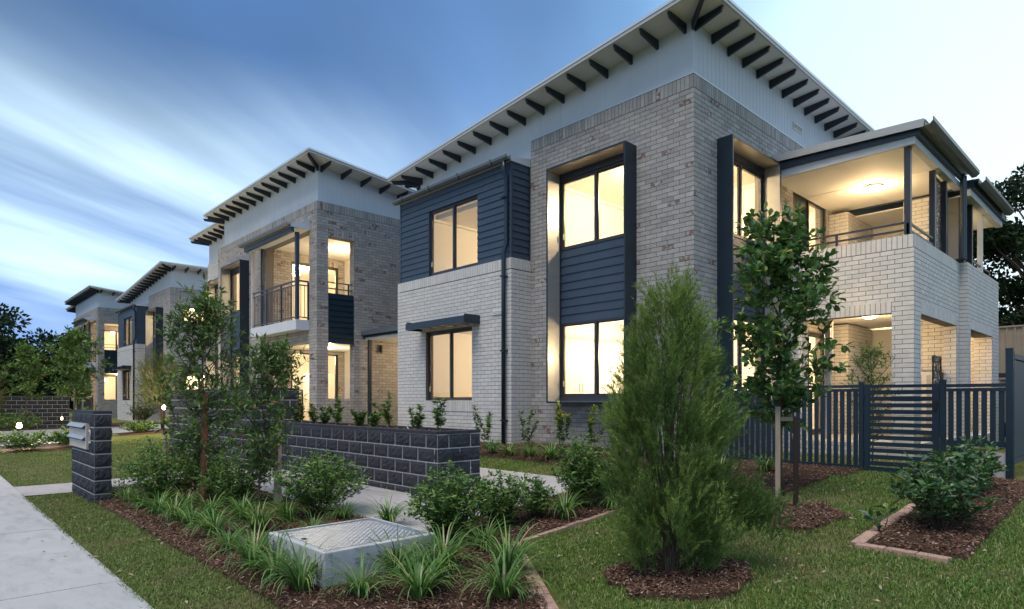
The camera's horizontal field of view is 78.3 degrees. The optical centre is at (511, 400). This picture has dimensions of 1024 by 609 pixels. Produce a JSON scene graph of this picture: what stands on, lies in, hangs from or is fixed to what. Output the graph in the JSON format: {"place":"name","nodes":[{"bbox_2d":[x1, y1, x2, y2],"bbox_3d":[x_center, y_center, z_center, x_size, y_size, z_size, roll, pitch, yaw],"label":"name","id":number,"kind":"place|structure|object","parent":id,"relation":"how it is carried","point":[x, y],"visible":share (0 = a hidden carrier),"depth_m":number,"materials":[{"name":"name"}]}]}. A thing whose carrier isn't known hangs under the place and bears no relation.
{"place":"outdoors","nodes":[
{"label":"outdoors","id":0,"kind":"place"},
{"bbox_2d":[15,468,246,495],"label":"path","id":1,"kind":"structure","parent":0,"point":[45,489],"depth_m":10.93,"materials":[{"name":"concrete"}]},
{"bbox_2d":[231,468,424,515],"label":"path","id":2,"kind":"structure","parent":0,"point":[377,494],"depth_m":9.12,"materials":[{"name":"concrete"}]},
{"bbox_2d":[357,474,569,530],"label":"path","id":3,"kind":"structure","parent":0,"point":[418,524],"depth_m":8.32,"materials":[{"name":"concrete"}]},
{"bbox_2d":[480,468,534,484],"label":"path","id":4,"kind":"structure","parent":0,"point":[484,472],"depth_m":10.30,"materials":[{"name":"concrete"}]},
{"bbox_2d":[0,408,1023,608],"bbox_3d":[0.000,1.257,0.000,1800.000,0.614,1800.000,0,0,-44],"label":"ground","id":5,"kind":"structure","parent":0,"point":[1019,473],"depth_m":5.59,"materials":[{"name":"green plant"}]},
{"bbox_2d":[0,303,40,384],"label":"tree","id":6,"kind":"object","parent":5,"relation":"on","point":[8,319],"visible":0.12,"depth_m":55.62,"materials":[{"name":"green plant"}]},
{"bbox_2d":[0,332,63,395],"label":"tree","id":7,"kind":"object","parent":5,"relation":"on","point":[8,342],"visible":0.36,"depth_m":39.43,"materials":[{"name":"green plant"}]},
{"bbox_2d":[0,395,68,430],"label":"boundary wall","id":8,"kind":"structure","parent":5,"relation":"on","point":[51,410],"depth_m":31.04,"materials":[{"name":"grey brick"}]},
{"bbox_2d":[0,445,71,453],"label":"garden bed","id":9,"kind":"object","parent":5,"relation":"on","point":[49,448],"visible":0.59,"depth_m":19.17,"materials":[{"name":"soil"}]},
{"bbox_2d":[0,429,59,450],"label":"garden shrub","id":10,"kind":"object","parent":9,"relation":"on","point":[16,441],"visible":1,"depth_m":18.76,"materials":[{"name":"green plant"}]},
{"bbox_2d":[41,425,69,446],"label":"garden shrub","id":11,"kind":"object","parent":9,"relation":"on","point":[63,439],"visible":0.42,"depth_m":19.56,"materials":[{"name":"green plant"}]},
{"bbox_2d":[15,327,73,410],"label":"tree","id":12,"kind":"object","parent":5,"relation":"on","point":[42,337],"visible":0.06,"depth_m":61.66,"materials":[{"name":"green plant"}]},
{"bbox_2d":[0,476,153,608],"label":"footpath","id":13,"kind":"structure","parent":5,"relation":"on","point":[33,575],"depth_m":5.66,"materials":[{"name":"grey concrete"}]},
{"bbox_2d":[16,421,160,430],"bbox_3d":[-21.076,1.336,29.636,7.500,0.440,4.400,0,0,-44],"label":"garden bed","id":14,"kind":"object","parent":5,"relation":"on","point":[113,425],"visible":0.31,"depth_m":30.24,"materials":[{"name":"soil"}]},
{"bbox_2d":[0,408,45,430],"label":"garden shrub","id":15,"kind":"object","parent":14,"relation":"on","point":[3,419],"visible":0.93,"depth_m":28.09,"materials":[{"name":"green plant"}]},
{"bbox_2d":[0,338,54,429],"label":"young tree","id":16,"kind":"object","parent":14,"relation":"on","point":[26,359],"visible":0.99,"depth_m":28.43,"materials":[{"name":"green plant"}]},
{"bbox_2d":[40,324,111,409],"bbox_3d":[-19.635,-1.015,28.264,2.917,4.809,2.896,0,0,-8],"label":"young tree","id":17,"kind":"object","parent":14,"relation":"on","point":[77,348],"visible":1,"depth_m":27.81,"materials":[{"name":"green plant"}]},
{"bbox_2d":[126,400,157,422],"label":"garden shrub","id":18,"kind":"object","parent":14,"relation":"on","point":[137,412],"visible":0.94,"depth_m":31.04,"materials":[{"name":"green plant"}]},
{"bbox_2d":[67,410,112,503],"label":"letterbox pillar","id":19,"kind":"structure","parent":5,"relation":"on","point":[90,434],"depth_m":9.53,"materials":[{"name":"grey brick"}]},
{"bbox_2d":[64,285,129,417],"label":"townhouse","id":20,"kind":"structure","parent":5,"relation":"on","point":[95,306],"depth_m":39.28,"materials":[{"name":"grey brick"}]},
{"bbox_2d":[118,430,165,435],"bbox_3d":[-13.766,1.211,24.997,3.300,0.272,2.200,0,0,-44],"label":"garden bed","id":21,"kind":"object","parent":5,"relation":"on","point":[135,433],"visible":0.34,"depth_m":24.18,"materials":[{"name":"soil"}]},
{"bbox_2d":[119,419,158,432],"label":"garden shrub","id":22,"kind":"object","parent":21,"relation":"on","point":[136,427],"visible":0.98,"depth_m":24.22,"materials":[{"name":"green plant"}]},
{"bbox_2d":[124,342,195,429],"bbox_3d":[-14.248,-0.572,25.571,2.564,3.669,2.698,0,0,10],"label":"wispy tree","id":23,"kind":"object","parent":21,"relation":"on","point":[145,386],"visible":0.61,"depth_m":25.20,"materials":[{"name":"green plant"}]},
{"bbox_2d":[112,261,207,421],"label":"townhouse","id":24,"kind":"structure","parent":5,"relation":"on","point":[157,288],"depth_m":33.97,"materials":[{"name":"grey brick"}]},
{"bbox_2d":[169,388,299,470],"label":"courtyard wall","id":25,"kind":"structure","parent":5,"relation":"on","point":[291,399],"depth_m":13.29,"materials":[{"name":"grey brick"}]},
{"bbox_2d":[188,147,416,424],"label":"townhouse","id":26,"kind":"structure","parent":5,"relation":"on","point":[304,247],"depth_m":19.43,"materials":[{"name":"grey brick"}]},
{"bbox_2d":[269,517,433,587],"bbox_3d":[-1.481,1.393,5.809,1.100,0.353,1.100,0,0,-44],"label":"utility pit","id":27,"kind":"object","parent":5,"relation":"on","point":[344,533],"visible":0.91,"depth_m":5.50,"materials":[{"name":"concrete"}]},
{"bbox_2d":[361,325,397,423],"bbox_3d":[-2.366,-0.465,19.147,3.440,3.230,2.730,0,0,-44],"label":"porch canopy","id":28,"kind":"object","parent":5,"relation":"on","point":[387,334],"visible":0.16,"depth_m":18.85,"materials":[{"name":"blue metal"}]},
{"bbox_2d":[282,421,479,497],"bbox_3d":[-2.639,0.940,11.049,0.844,1.021,5.510,0,0,-44],"label":"block planter","id":29,"kind":"object","parent":5,"relation":"on","point":[399,458],"visible":0.82,"depth_m":9.72,"materials":[{"name":"grey brick"}]},
{"bbox_2d":[325,397,344,424],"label":"young plant","id":30,"kind":"object","parent":29,"relation":"on","point":[336,416],"visible":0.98,"depth_m":11.47,"materials":[{"name":"green plant"}]},
{"bbox_2d":[370,390,394,427],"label":"young plant","id":31,"kind":"object","parent":29,"relation":"on","point":[386,414],"visible":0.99,"depth_m":10.12,"materials":[{"name":"green plant"}]},
{"bbox_2d":[406,404,426,428],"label":"young plant","id":32,"kind":"object","parent":29,"relation":"on","point":[418,417],"visible":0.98,"depth_m":9.81,"materials":[{"name":"green plant"}]},
{"bbox_2d":[431,395,446,430],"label":"young plant","id":33,"kind":"object","parent":29,"relation":"on","point":[439,420],"visible":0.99,"depth_m":9.32,"materials":[{"name":"green plant"}]},
{"bbox_2d":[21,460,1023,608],"bbox_3d":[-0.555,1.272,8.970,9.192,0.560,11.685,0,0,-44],"label":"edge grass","id":34,"kind":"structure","parent":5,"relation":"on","point":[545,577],"depth_m":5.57,"materials":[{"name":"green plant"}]},
{"bbox_2d":[513,541,558,608],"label":"brick edging","id":35,"kind":"object","parent":5,"relation":"on","point":[551,604],"visible":0.34,"depth_m":4.90,"materials":[{"name":"ceramic"}]},
{"bbox_2d":[96,441,1023,608],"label":"bark mulch","id":36,"kind":"object","parent":5,"relation":"on","point":[839,512],"visible":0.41,"depth_m":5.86,"materials":[{"name":"brown wood"}]},
{"bbox_2d":[127,486,190,515],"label":"strappy plant","id":37,"kind":"object","parent":36,"relation":"on","point":[156,505],"visible":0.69,"depth_m":8.34,"materials":[{"name":"green plant"}]},
{"bbox_2d":[113,431,211,503],"bbox_3d":[-5.039,0.982,9.111,1.345,1.078,1.228,0,0,-44],"label":"laurel shrub","id":38,"kind":"object","parent":36,"relation":"on","point":[159,475],"visible":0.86,"depth_m":8.92,"materials":[{"name":"green plant"}]},
{"bbox_2d":[137,493,203,521],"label":"strappy plant","id":39,"kind":"object","parent":36,"relation":"on","point":[171,515],"visible":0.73,"depth_m":7.86,"materials":[{"name":"green plant"}]},
{"bbox_2d":[159,495,229,527],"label":"strappy plant","id":40,"kind":"object","parent":36,"relation":"on","point":[186,514],"visible":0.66,"depth_m":7.45,"materials":[{"name":"green plant"}]},
{"bbox_2d":[138,272,260,499],"bbox_3d":[-4.591,-0.173,9.184,1.441,3.474,1.538,0,0,25],"label":"young tree","id":41,"kind":"object","parent":36,"relation":"on","point":[210,324],"visible":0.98,"depth_m":9.16,"materials":[{"name":"green plant"}]},
{"bbox_2d":[200,394,207,502],"bbox_3d":[-4.471,0.758,9.126,0.062,1.701,0.082,0,0,18],"label":"garden stake","id":42,"kind":"object","parent":36,"relation":"on","point":[203,460],"visible":0.57,"depth_m":9.10,"materials":[{"name":"brown wood"}]},
{"bbox_2d":[186,490,236,517],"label":"strappy plant","id":43,"kind":"object","parent":36,"relation":"on","point":[210,504],"visible":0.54,"depth_m":8.10,"materials":[{"name":"green plant"}]},
{"bbox_2d":[179,506,245,537],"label":"strappy plant","id":44,"kind":"object","parent":36,"relation":"on","point":[214,521],"visible":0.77,"depth_m":6.96,"materials":[{"name":"green plant"}]},
{"bbox_2d":[195,520,255,555],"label":"strappy plant","id":45,"kind":"object","parent":36,"relation":"on","point":[226,539],"visible":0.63,"depth_m":6.32,"materials":[{"name":"green plant"}]},
{"bbox_2d":[193,445,271,504],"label":"laurel shrub","id":46,"kind":"object","parent":36,"relation":"on","point":[227,476],"visible":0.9,"depth_m":8.75,"materials":[{"name":"green plant"}]},
{"bbox_2d":[208,489,272,521],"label":"strappy plant","id":47,"kind":"object","parent":36,"relation":"on","point":[241,502],"visible":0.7,"depth_m":7.75,"materials":[{"name":"green plant"}]},
{"bbox_2d":[204,516,295,572],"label":"strappy plant","id":48,"kind":"object","parent":36,"relation":"on","point":[243,553],"visible":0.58,"depth_m":5.65,"materials":[{"name":"green plant"}]},
{"bbox_2d":[222,495,294,533],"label":"strappy plant","id":49,"kind":"object","parent":36,"relation":"on","point":[253,517],"visible":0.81,"depth_m":7.12,"materials":[{"name":"green plant"}]},
{"bbox_2d":[218,527,311,588],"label":"strappy plant","id":50,"kind":"object","parent":36,"relation":"on","point":[263,559],"visible":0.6,"depth_m":5.29,"materials":[{"name":"green plant"}]},
{"bbox_2d":[219,333,315,507],"bbox_3d":[-3.402,0.298,8.704,1.258,2.486,1.366,0,0,-44],"label":"young tree","id":51,"kind":"object","parent":36,"relation":"on","point":[274,360],"visible":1,"depth_m":8.61,"materials":[{"name":"green plant"}]},
{"bbox_2d":[274,421,281,503],"bbox_3d":[-3.287,0.932,8.825,0.075,1.290,0.075,0,0,18],"label":"garden stake","id":52,"kind":"object","parent":36,"relation":"on","point":[277,468],"visible":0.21,"depth_m":8.80,"materials":[{"name":"brown wood"}]},
{"bbox_2d":[258,491,317,522],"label":"strappy plant","id":53,"kind":"object","parent":36,"relation":"on","point":[289,507],"visible":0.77,"depth_m":7.64,"materials":[{"name":"green plant"}]},
{"bbox_2d":[247,532,346,597],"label":"strappy plant","id":54,"kind":"object","parent":36,"relation":"on","point":[298,577],"visible":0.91,"depth_m":4.98,"materials":[{"name":"green plant"}]},
{"bbox_2d":[269,446,372,515],"bbox_3d":[-2.437,1.032,8.089,1.303,0.891,1.195,0,0,-44],"label":"laurel shrub","id":55,"kind":"object","parent":36,"relation":"on","point":[328,479],"visible":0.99,"depth_m":7.92,"materials":[{"name":"green plant"}]},
{"bbox_2d":[316,495,370,519],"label":"strappy plant","id":56,"kind":"object","parent":36,"relation":"on","point":[346,511],"visible":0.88,"depth_m":7.72,"materials":[{"name":"green plant"}]},
{"bbox_2d":[318,548,402,600],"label":"strappy plant","id":57,"kind":"object","parent":36,"relation":"on","point":[362,587],"visible":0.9,"depth_m":4.83,"materials":[{"name":"green plant"}]},
{"bbox_2d":[353,487,418,522],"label":"strappy plant","id":58,"kind":"object","parent":36,"relation":"on","point":[389,514],"visible":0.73,"depth_m":7.27,"materials":[{"name":"green plant"}]},
{"bbox_2d":[355,525,439,581],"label":"strappy plant","id":59,"kind":"object","parent":36,"relation":"on","point":[399,555],"visible":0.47,"depth_m":5.28,"materials":[{"name":"green plant"}]},
{"bbox_2d":[364,542,470,604],"bbox_3d":[-0.708,1.314,4.798,0.845,0.400,0.856,0,0,-3],"label":"strappy plant","id":60,"kind":"object","parent":36,"relation":"on","point":[418,587],"visible":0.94,"depth_m":4.81,"materials":[{"name":"green plant"}]},
{"bbox_2d":[391,531,482,583],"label":"strappy plant","id":61,"kind":"object","parent":36,"relation":"on","point":[443,557],"visible":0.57,"depth_m":5.24,"materials":[{"name":"green plant"}]},
{"bbox_2d":[391,513,486,574],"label":"strappy plant","id":62,"kind":"object","parent":36,"relation":"on","point":[438,543],"visible":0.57,"depth_m":5.60,"materials":[{"name":"green plant"}]},
{"bbox_2d":[404,460,494,541],"bbox_3d":[-0.637,1.036,6.516,0.975,0.859,1.050,0,0,-44],"label":"laurel shrub","id":63,"kind":"object","parent":36,"relation":"on","point":[445,506],"visible":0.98,"depth_m":6.34,"materials":[{"name":"green plant"}]},
{"bbox_2d":[452,512,525,550],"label":"strappy plant","id":64,"kind":"object","parent":36,"relation":"on","point":[492,532],"visible":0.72,"depth_m":6.14,"materials":[{"name":"green plant"}]},
{"bbox_2d":[468,466,535,527],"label":"laurel shrub","id":65,"kind":"object","parent":36,"relation":"on","point":[508,498],"visible":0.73,"depth_m":6.89,"materials":[{"name":"green plant"}]},
{"bbox_2d":[8,483,1008,608],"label":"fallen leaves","id":66,"kind":"object","parent":36,"relation":"on","point":[880,586],"visible":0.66,"depth_m":5.54,"materials":[{"name":"brown plant"}]},
{"bbox_2d":[456,513,561,573],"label":"strappy plant","id":67,"kind":"object","parent":36,"relation":"on","point":[512,554],"visible":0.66,"depth_m":5.40,"materials":[{"name":"green plant"}]},
{"bbox_2d":[453,539,565,606],"bbox_3d":[-0.055,1.299,4.763,0.853,0.401,0.811,0,0,-20],"label":"strappy plant","id":68,"kind":"object","parent":36,"relation":"on","point":[501,588],"visible":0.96,"depth_m":4.69,"materials":[{"name":"green plant"}]},
{"bbox_2d":[518,472,558,517],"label":"laurel shrub","id":69,"kind":"object","parent":36,"relation":"on","point":[537,495],"visible":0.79,"depth_m":7.24,"materials":[{"name":"green plant"}]},
{"bbox_2d":[534,484,600,521],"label":"strappy plant","id":70,"kind":"object","parent":36,"relation":"on","point":[565,507],"visible":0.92,"depth_m":7.13,"materials":[{"name":"green plant"}]},
{"bbox_2d":[550,430,611,506],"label":"laurel shrub","id":71,"kind":"object","parent":36,"relation":"on","point":[577,482],"visible":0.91,"depth_m":7.57,"materials":[{"name":"green plant"}]},
{"bbox_2d":[925,436,1011,489],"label":"broadleaf shrub","id":72,"kind":"object","parent":36,"relation":"on","point":[989,459],"visible":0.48,"depth_m":7.21,"materials":[{"name":"green plant"}]},
{"bbox_2d":[480,441,649,471],"bbox_3d":[-0.429,1.038,13.461,1.830,0.249,8.100,0,0,-44],"label":"garden bed","id":73,"kind":"object","parent":5,"relation":"on","point":[536,460],"visible":0.23,"depth_m":11.92,"materials":[{"name":"soil"}]},
{"bbox_2d":[472,404,493,445],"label":"young plant","id":74,"kind":"object","parent":73,"relation":"on","point":[487,430],"visible":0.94,"depth_m":13.16,"materials":[{"name":"green plant"}]},
{"bbox_2d":[518,408,540,447],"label":"young plant","id":75,"kind":"object","parent":73,"relation":"on","point":[528,429],"visible":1,"depth_m":12.72,"materials":[{"name":"green plant"}]},
{"bbox_2d":[554,400,571,444],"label":"young plant","id":76,"kind":"object","parent":73,"relation":"on","point":[559,416],"visible":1,"depth_m":12.25,"materials":[{"name":"green plant"}]},
{"bbox_2d":[520,508,620,542],"bbox_3d":[1.105,1.343,7.342,2.681,0.313,0.074,0,0,-42],"label":"brick edging","id":77,"kind":"object","parent":5,"relation":"on","point":[571,524],"visible":0.23,"depth_m":6.92,"materials":[{"name":"ceramic"}]},
{"bbox_2d":[604,550,754,602],"bbox_3d":[1.351,1.428,5.146,1.297,0.135,1.123,0,0,-44],"label":"garden bed","id":78,"kind":"object","parent":5,"relation":"on","point":[666,595],"visible":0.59,"depth_m":4.93,"materials":[{"name":"soil"}]},
{"bbox_2d":[593,258,802,572],"bbox_3d":[1.375,0.158,5.225,1.460,2.656,1.564,0,0,-44],"label":"bottlebrush shrub","id":79,"kind":"object","parent":78,"relation":"on","point":[644,392],"visible":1,"depth_m":5.04,"materials":[{"name":"green plant"}]},
{"bbox_2d":[387,0,1013,456],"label":"townhouse","id":80,"kind":"structure","parent":5,"relation":"on","point":[549,222],"depth_m":13.20,"materials":[{"name":"grey brick"}]},
{"bbox_2d":[428,328,471,399],"bbox_3d":[-1.462,-0.840,15.149,0.090,1.680,1.790,0,0,-44],"label":"window frame","id":81,"kind":"structure","parent":80,"relation":"in","point":[451,332],"depth_m":15.13,"materials":[{"name":"grey metal"}]},
{"bbox_2d":[430,195,477,275],"bbox_3d":[-1.382,-3.900,15.080,0.090,1.600,1.860,0,0,-44],"label":"window frame","id":82,"kind":"structure","parent":80,"relation":"in","point":[454,206],"depth_m":15.06,"materials":[{"name":"grey metal"}]},
{"bbox_2d":[561,161,623,250],"bbox_3d":[1.699,-3.892,12.652,0.090,1.467,1.855,0,0,-44],"label":"window frame","id":83,"kind":"structure","parent":80,"relation":"in","point":[595,173],"depth_m":12.68,"materials":[{"name":"grey metal"}]},
{"bbox_2d":[561,316,623,396],"bbox_3d":[1.699,-0.843,12.652,0.090,1.557,1.855,0,0,-44],"label":"window frame","id":84,"kind":"structure","parent":80,"relation":"in","point":[596,322],"depth_m":12.71,"materials":[{"name":"grey metal"}]},
{"bbox_2d":[734,160,762,244],"bbox_3d":[4.463,-3.892,12.317,1.885,1.467,0.090,0,0,-44],"label":"window frame","id":85,"kind":"structure","parent":80,"relation":"in","point":[740,167],"depth_m":12.30,"materials":[{"name":"grey metal"}]},
{"bbox_2d":[734,316,762,396],"bbox_3d":[4.463,-0.843,12.317,1.885,1.557,0.090,0,0,-44],"label":"window frame","id":86,"kind":"structure","parent":80,"relation":"in","point":[739,363],"depth_m":12.30,"materials":[{"name":"grey metal"}]},
{"bbox_2d":[793,192,823,250],"bbox_3d":[6.838,-3.480,14.562,1.920,2.380,0.090,0,0,-44],"label":"sliding door","id":87,"kind":"structure","parent":80,"relation":"in","point":[808,202],"depth_m":14.73,"materials":[{"name":"grey metal"}]},
{"bbox_2d":[728,468,829,496],"bbox_3d":[3.318,1.118,8.882,1.850,0.156,1.700,0,0,-44],"label":"garden bed","id":88,"kind":"object","parent":5,"relation":"on","point":[800,483],"visible":0.29,"depth_m":8.68,"materials":[{"name":"brown wood"}]},
{"bbox_2d":[775,407,779,497],"bbox_3d":[3.234,0.674,7.657,0.055,1.190,0.055,0,0,18],"label":"garden stake","id":89,"kind":"object","parent":88,"relation":"on","point":[777,445],"visible":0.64,"depth_m":7.63,"materials":[{"name":"wood"}]},
{"bbox_2d":[708,200,855,497],"bbox_3d":[3.347,-0.645,7.789,1.697,3.716,1.572,0,0,-44],"label":"young tree","id":90,"kind":"object","parent":5,"relation":"on","point":[775,261],"visible":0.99,"depth_m":7.68,"materials":[{"name":"green plant"}]},
{"bbox_2d":[720,458,862,475],"bbox_3d":[4.151,1.056,10.088,0.920,0.074,2.500,0,0,-44],"label":"garden bed","id":91,"kind":"object","parent":5,"relation":"on","point":[820,472],"visible":0.42,"depth_m":9.55,"materials":[{"name":"soil"}]},
{"bbox_2d":[759,503,849,532],"bbox_3d":[3.104,1.231,6.712,1.250,0.151,0.850,0,0,-44],"label":"garden bed","id":92,"kind":"object","parent":5,"relation":"on","point":[809,529],"visible":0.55,"depth_m":6.49,"materials":[{"name":"brown wood"}]},
{"bbox_2d":[793,416,797,506],"bbox_3d":[3.161,0.742,7.008,0.050,1.120,0.050,0,0,18],"label":"garden stake","id":93,"kind":"object","parent":92,"relation":"on","point":[795,459],"visible":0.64,"depth_m":6.99,"materials":[{"name":"brown wood"}]},
{"bbox_2d":[837,341,905,460],"bbox_3d":[6.161,0.034,10.860,1.179,2.133,1.016,0,0,-44],"label":"yard shrub","id":94,"kind":"object","parent":5,"relation":"on","point":[867,352],"visible":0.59,"depth_m":10.76,"materials":[{"name":"green plant"}]},
{"bbox_2d":[850,503,951,563],"bbox_3d":[4.182,1.228,6.229,2.556,0.261,0.769,0,0,-44],"label":"brick edging","id":95,"kind":"object","parent":5,"relation":"on","point":[860,541],"visible":0.47,"depth_m":5.59,"materials":[{"name":"ceramic"}]},
{"bbox_2d":[870,479,1023,561],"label":"garden bed","id":96,"kind":"object","parent":5,"relation":"on","point":[963,557],"visible":0.38,"depth_m":5.74,"materials":[{"name":"soil"}]},
{"bbox_2d":[885,446,1007,528],"bbox_3d":[4.104,0.827,5.931,1.243,0.769,0.976,0,0,-44],"label":"broadleaf shrub","id":97,"kind":"object","parent":96,"relation":"on","point":[941,501],"visible":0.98,"depth_m":5.80,"materials":[{"name":"green plant"}]},
{"bbox_2d":[939,348,1014,478],"bbox_3d":[6.328,0.231,8.583,0.088,1.838,0.826,0,0,-44],"label":"slat fence","id":98,"kind":"object","parent":5,"relation":"on","point":[1008,444],"visible":0.91,"depth_m":8.51,"materials":[{"name":"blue metal"}]},
{"bbox_2d":[973,162,1023,325],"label":"tree","id":99,"kind":"object","parent":5,"relation":"on","point":[1005,240],"visible":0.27,"depth_m":22.43,"materials":[{"name":"green plant"}]},
{"bbox_2d":[998,373,1005,436],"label":"retaining wall","id":100,"kind":"structure","parent":5,"relation":"on","point":[1001,375],"depth_m":18.48,"materials":[{"name":"grey"}]},
{"bbox_2d":[998,325,1023,372],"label":"steel fence","id":101,"kind":"object","parent":100,"relation":"on","point":[1011,336],"visible":0.04,"depth_m":19.01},
{"bbox_2d":[1014,351,1023,478],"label":"boundary fence","id":102,"kind":"object","parent":5,"relation":"on","point":[1018,411],"visible":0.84,"depth_m":8.63,"materials":[{"name":"metal"}]},
{"bbox_2d":[0,0,1023,350],"label":"sky","id":103,"kind":"structure","parent":0,"point":[123,123],"materials":[{"name":"blue"}]},
{"bbox_2d":[858,498,901,532],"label":"broadleaf shrub","id":104,"kind":"object","parent":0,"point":[869,516],"visible":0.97,"depth_m":5.97,"materials":[{"name":"green plant"}]},
{"bbox_3d":[4.580,1.173,10.406,0.300,0.155,2.770,0,0,-44],"label":"fence footing","id":105,"kind":"object","parent":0,"visible":0},
{"bbox_2d":[713,382,864,470],"bbox_3d":[4.512,0.436,10.492,0.073,1.428,2.492,0,0,-44],"label":"slat fence","id":106,"kind":"object","parent":105,"relation":"on","point":[860,386],"visible":0.5,"depth_m":10.03,"materials":[{"name":"blue metal"}]},
{"bbox_2d":[863,384,939,475],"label":"garden gate","id":107,"kind":"structure","parent":106,"relation":"attached to","point":[935,419],"depth_m":9.24,"materials":[{"name":"blue metal"}]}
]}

